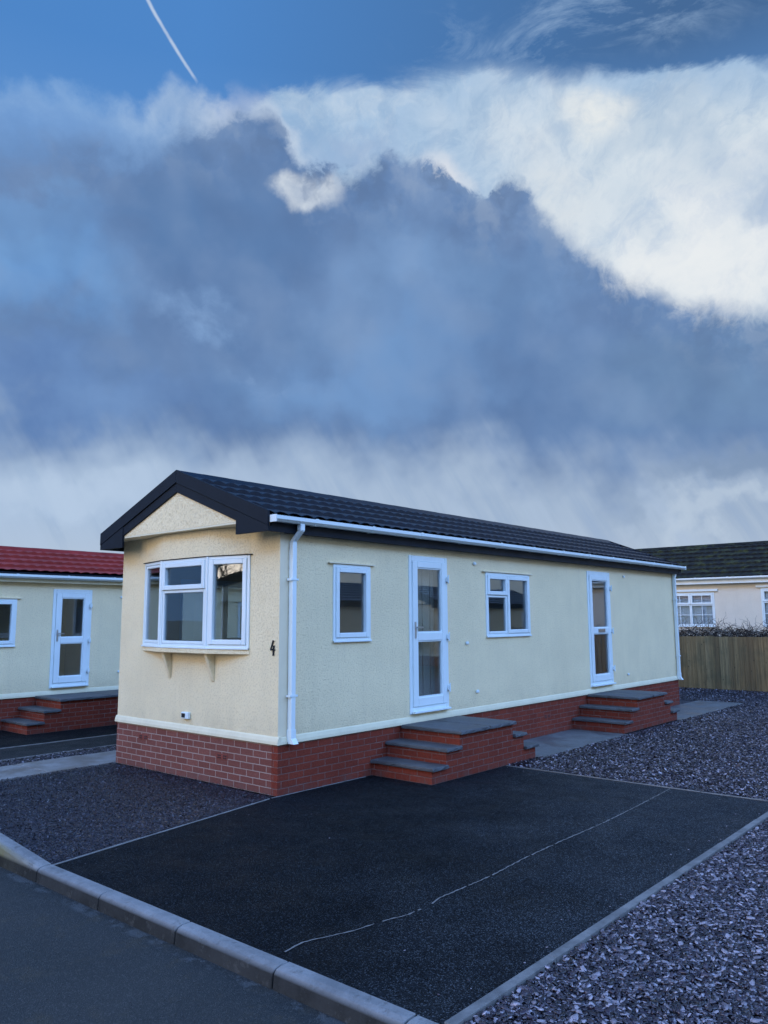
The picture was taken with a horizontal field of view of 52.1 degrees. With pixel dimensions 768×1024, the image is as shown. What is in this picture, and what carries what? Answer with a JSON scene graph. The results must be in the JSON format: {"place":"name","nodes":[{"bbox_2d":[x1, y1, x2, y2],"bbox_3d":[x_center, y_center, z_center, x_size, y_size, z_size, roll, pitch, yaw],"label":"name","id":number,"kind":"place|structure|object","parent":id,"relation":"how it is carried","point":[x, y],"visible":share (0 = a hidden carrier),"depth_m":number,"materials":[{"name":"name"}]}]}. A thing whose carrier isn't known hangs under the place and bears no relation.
{"place":"outdoors","nodes":[
{"label":"outdoors","id":0,"kind":"place"},
{"bbox_2d":[0,725,116,747],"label":"driveway","id":1,"kind":"structure","parent":0,"point":[9,739],"depth_m":13.13,"materials":[{"name":"black asphalt"}]},
{"bbox_2d":[0,734,116,748],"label":"edging","id":2,"kind":"object","parent":1,"relation":"on","point":[56,741],"visible":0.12,"depth_m":12.46,"materials":[{"name":"concrete"}]},
{"bbox_2d":[1,690,118,734],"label":"brick steps","id":3,"kind":"structure","parent":1,"relation":"on","point":[59,712],"depth_m":13.92,"materials":[{"name":"red brick"}]},
{"bbox_2d":[0,546,241,729],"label":"park home","id":4,"kind":"object","parent":1,"relation":"on","point":[60,620],"visible":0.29,"depth_m":15.12,"materials":[{"name":"beige paint"}]},
{"bbox_2d":[0,598,21,646],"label":"window","id":5,"kind":"structure","parent":4,"relation":"in","point":[13,601],"depth_m":14.10,"materials":[{"name":"white plastic"}]},
{"bbox_2d":[49,589,92,688],"bbox_3d":[-5.929,2.391,14.917,0.138,1.830,0.780,-7,-10,40],"label":"door","id":6,"kind":"structure","parent":4,"relation":"in","point":[55,681],"depth_m":14.87,"materials":[{"name":"white plastic"}]},
{"bbox_2d":[235,601,241,637],"bbox_3d":[-3.030,2.510,18.334,0.084,0.834,1.160,-7,-10,40],"label":"window","id":7,"kind":"structure","parent":4,"relation":"in","point":[239,602],"depth_m":17.97,"materials":[{"name":"white plastic"}]},
{"bbox_2d":[0,735,116,759],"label":"driveway","id":8,"kind":"structure","parent":0,"point":[23,751],"depth_m":11.94,"materials":[{"name":"black asphalt"}]},
{"bbox_2d":[0,750,117,781],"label":"path","id":9,"kind":"structure","parent":0,"point":[21,770],"depth_m":10.43,"materials":[{"name":"grey concrete"}]},
{"bbox_2d":[0,867,346,1023],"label":"road","id":10,"kind":"structure","parent":0,"point":[65,959],"depth_m":4.44,"materials":[{"name":"grey asphalt"}]},
{"bbox_2d":[0,687,767,1023],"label":"gravel bed","id":11,"kind":"object","parent":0,"point":[154,803],"depth_m":8.62,"materials":[{"name":"grey gravel"}]},
{"bbox_2d":[0,745,115,766],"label":"slate chippings","id":12,"kind":"object","parent":11,"relation":"on","point":[52,754],"visible":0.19,"depth_m":11.14,"materials":[{"name":"grey gravel"}]},
{"bbox_2d":[4,744,115,761],"bbox_3d":[-1.641,3.975,14.993,0.035,0.028,14.726,-7,-10,40],"label":"edging","id":13,"kind":"object","parent":11,"relation":"on","point":[26,757],"visible":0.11,"depth_m":11.49,"materials":[{"name":"concrete"}]},
{"bbox_2d":[0,762,270,863],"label":"slate chippings","id":14,"kind":"object","parent":11,"relation":"on","point":[83,806],"visible":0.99,"depth_m":8.21,"materials":[{"name":"grey gravel"}]},
{"bbox_2d":[100,470,685,796],"bbox_3d":[1.448,1.938,14.165,3.632,3.769,12.262,-7,-10,40],"label":"park home","id":15,"kind":"object","parent":11,"relation":"on","point":[369,629],"visible":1,"depth_m":10.30,"materials":[{"name":"beige paint"}]},
{"bbox_2d":[141,555,250,649],"bbox_3d":[-2.424,1.137,9.781,2.199,1.097,0.231,-7,-10,40],"label":"bow window","id":16,"kind":"structure","parent":15,"relation":"in","point":[207,586],"depth_m":9.44,"materials":[{"name":"white plastic"}]},
{"bbox_2d":[179,579,241,640],"bbox_3d":[-2.492,1.558,12.195,0.084,1.009,1.860,-7,-10,40],"label":"window","id":17,"kind":"structure","parent":15,"relation":"in","point":[225,585],"depth_m":12.17,"materials":[{"name":"white plastic"}]},
{"bbox_2d":[328,562,374,642],"bbox_3d":[-0.410,1.114,9.680,0.084,0.959,0.830,-7,-10,40],"label":"window","id":18,"kind":"structure","parent":15,"relation":"in","point":[339,567],"depth_m":9.67,"materials":[{"name":"white plastic"}]},
{"bbox_2d":[408,555,451,714],"bbox_3d":[0.594,1.666,10.803,0.226,2.100,0.865,-7,-10,40],"label":"door","id":19,"kind":"structure","parent":15,"relation":"in","point":[421,700],"depth_m":10.87,"materials":[{"name":"white plastic"}]},
{"bbox_2d":[481,571,531,637],"bbox_3d":[1.946,1.457,12.388,0.084,1.004,1.450,-7,-10,40],"label":"window","id":20,"kind":"structure","parent":15,"relation":"in","point":[508,632],"depth_m":12.33,"materials":[{"name":"white plastic"}]},
{"bbox_2d":[586,571,615,686],"bbox_3d":[4.054,2.176,14.721,0.125,2.110,0.950,-7,-10,40],"label":"door","id":21,"kind":"structure","parent":15,"relation":"in","point":[602,679],"depth_m":14.65,"materials":[{"name":"white plastic"}]},
{"bbox_2d":[444,812,767,1023],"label":"edging","id":22,"kind":"object","parent":11,"relation":"on","point":[505,988],"visible":0.88,"depth_m":4.68,"materials":[{"name":"concrete"}]},
{"bbox_2d":[464,817,767,1023],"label":"slate chippings","id":23,"kind":"object","parent":11,"relation":"on","point":[705,936],"visible":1,"depth_m":4.35,"materials":[{"name":"grey gravel"}]},
{"bbox_2d":[572,689,679,733],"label":"brick steps","id":24,"kind":"structure","parent":11,"relation":"on","point":[620,711],"depth_m":13.65,"materials":[{"name":"red brick"}]},
{"bbox_2d":[506,765,767,801],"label":"edging","id":25,"kind":"object","parent":11,"relation":"on","point":[641,783],"visible":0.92,"depth_m":9.05,"materials":[{"name":"concrete"}]},
{"bbox_2d":[509,688,767,765],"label":"slate chippings","id":26,"kind":"object","parent":11,"relation":"on","point":[691,691],"visible":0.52,"depth_m":19.19,"materials":[{"name":"grey gravel"}]},
{"bbox_2d":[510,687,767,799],"bbox_3d":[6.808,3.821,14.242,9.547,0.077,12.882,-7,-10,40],"label":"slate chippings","id":27,"kind":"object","parent":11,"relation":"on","point":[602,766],"visible":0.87,"depth_m":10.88,"materials":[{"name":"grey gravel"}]},
{"bbox_2d":[678,635,767,691],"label":"wooden fence","id":28,"kind":"object","parent":11,"relation":"on","point":[727,663],"visible":0.41,"depth_m":20.96,"materials":[{"name":"brown wood"}]},
{"bbox_2d":[678,612,767,636],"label":"bare hedge","id":29,"kind":"object","parent":11,"relation":"on","point":[733,633],"visible":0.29,"depth_m":21.38,"materials":[{"name":"brown plant"}]},
{"bbox_2d":[0,0,767,553],"label":"sky","id":30,"kind":"structure","parent":0,"point":[501,261],"materials":[{"name":"blue"}]},
{"bbox_2d":[55,766,767,1023],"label":"driveway","id":31,"kind":"structure","parent":0,"point":[333,859],"depth_m":6.05,"materials":[{"name":"black asphalt"}]},
{"bbox_2d":[52,798,269,864],"bbox_3d":[-1.912,2.927,7.289,0.020,0.028,2.648,-5,-9,31],"label":"edging","id":32,"kind":"object","parent":31,"relation":"on","point":[153,834],"visible":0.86,"depth_m":6.96,"materials":[{"name":"concrete"}]},
{"bbox_2d":[272,776,365,797],"bbox_3d":[-0.715,3.155,9.005,0.010,0.028,1.506,-7,-10,40],"label":"edging","id":33,"kind":"object","parent":31,"relation":"on","point":[318,787],"visible":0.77,"depth_m":8.96,"materials":[{"name":"concrete"}]},
{"bbox_2d":[370,716,539,784],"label":"brick steps","id":34,"kind":"structure","parent":31,"relation":"on","point":[433,752],"depth_m":9.76,"materials":[{"name":"red brick"}]},
{"bbox_2d":[284,788,669,951],"bbox_3d":[1.361,2.810,6.629,0.220,0.001,5.729,-7,-10,40],"label":"chalk line","id":35,"kind":"object","parent":31,"relation":"on","point":[470,884],"visible":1,"depth_m":5.66,"materials":[{"name":"white"}]},
{"bbox_2d":[85,767,758,994],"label":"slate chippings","id":36,"kind":"object","parent":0,"point":[543,892],"visible":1,"depth_m":5.41,"materials":[{"name":"grey gravel"}]},
{"bbox_2d":[524,729,626,758],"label":"path","id":37,"kind":"structure","parent":0,"point":[558,742],"depth_m":12.33,"materials":[{"name":"grey concrete"}]},
{"bbox_2d":[670,700,742,720],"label":"path","id":38,"kind":"structure","parent":0,"point":[694,708],"depth_m":16.73,"materials":[{"name":"grey concrete"}]},
{"label":"ground","id":39,"kind":"structure","parent":0,"visible":0},
{"bbox_2d":[0,833,437,1023],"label":"kerb","id":40,"kind":"structure","parent":39,"relation":"on","point":[342,1002],"depth_m":4.66,"materials":[{"name":"concrete"}]},
{"bbox_2d":[636,541,767,635],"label":"bungalow","id":41,"kind":"object","parent":39,"relation":"on","point":[728,582],"visible":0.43,"depth_m":24.17,"materials":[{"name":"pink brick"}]},
{"bbox_2d":[677,591,715,626],"bbox_3d":[9.283,3.058,24.620,2.250,1.074,0.084,-7,-10,40],"label":"window","id":42,"kind":"structure","parent":41,"relation":"in","point":[690,595],"depth_m":24.30,"materials":[{"name":"white plastic"}]},
{"bbox_2d":[761,587,767,626],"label":"window","id":43,"kind":"structure","parent":41,"relation":"in","point":[764,589],"depth_m":23.03,"materials":[{"name":"white plastic"}]}
]}

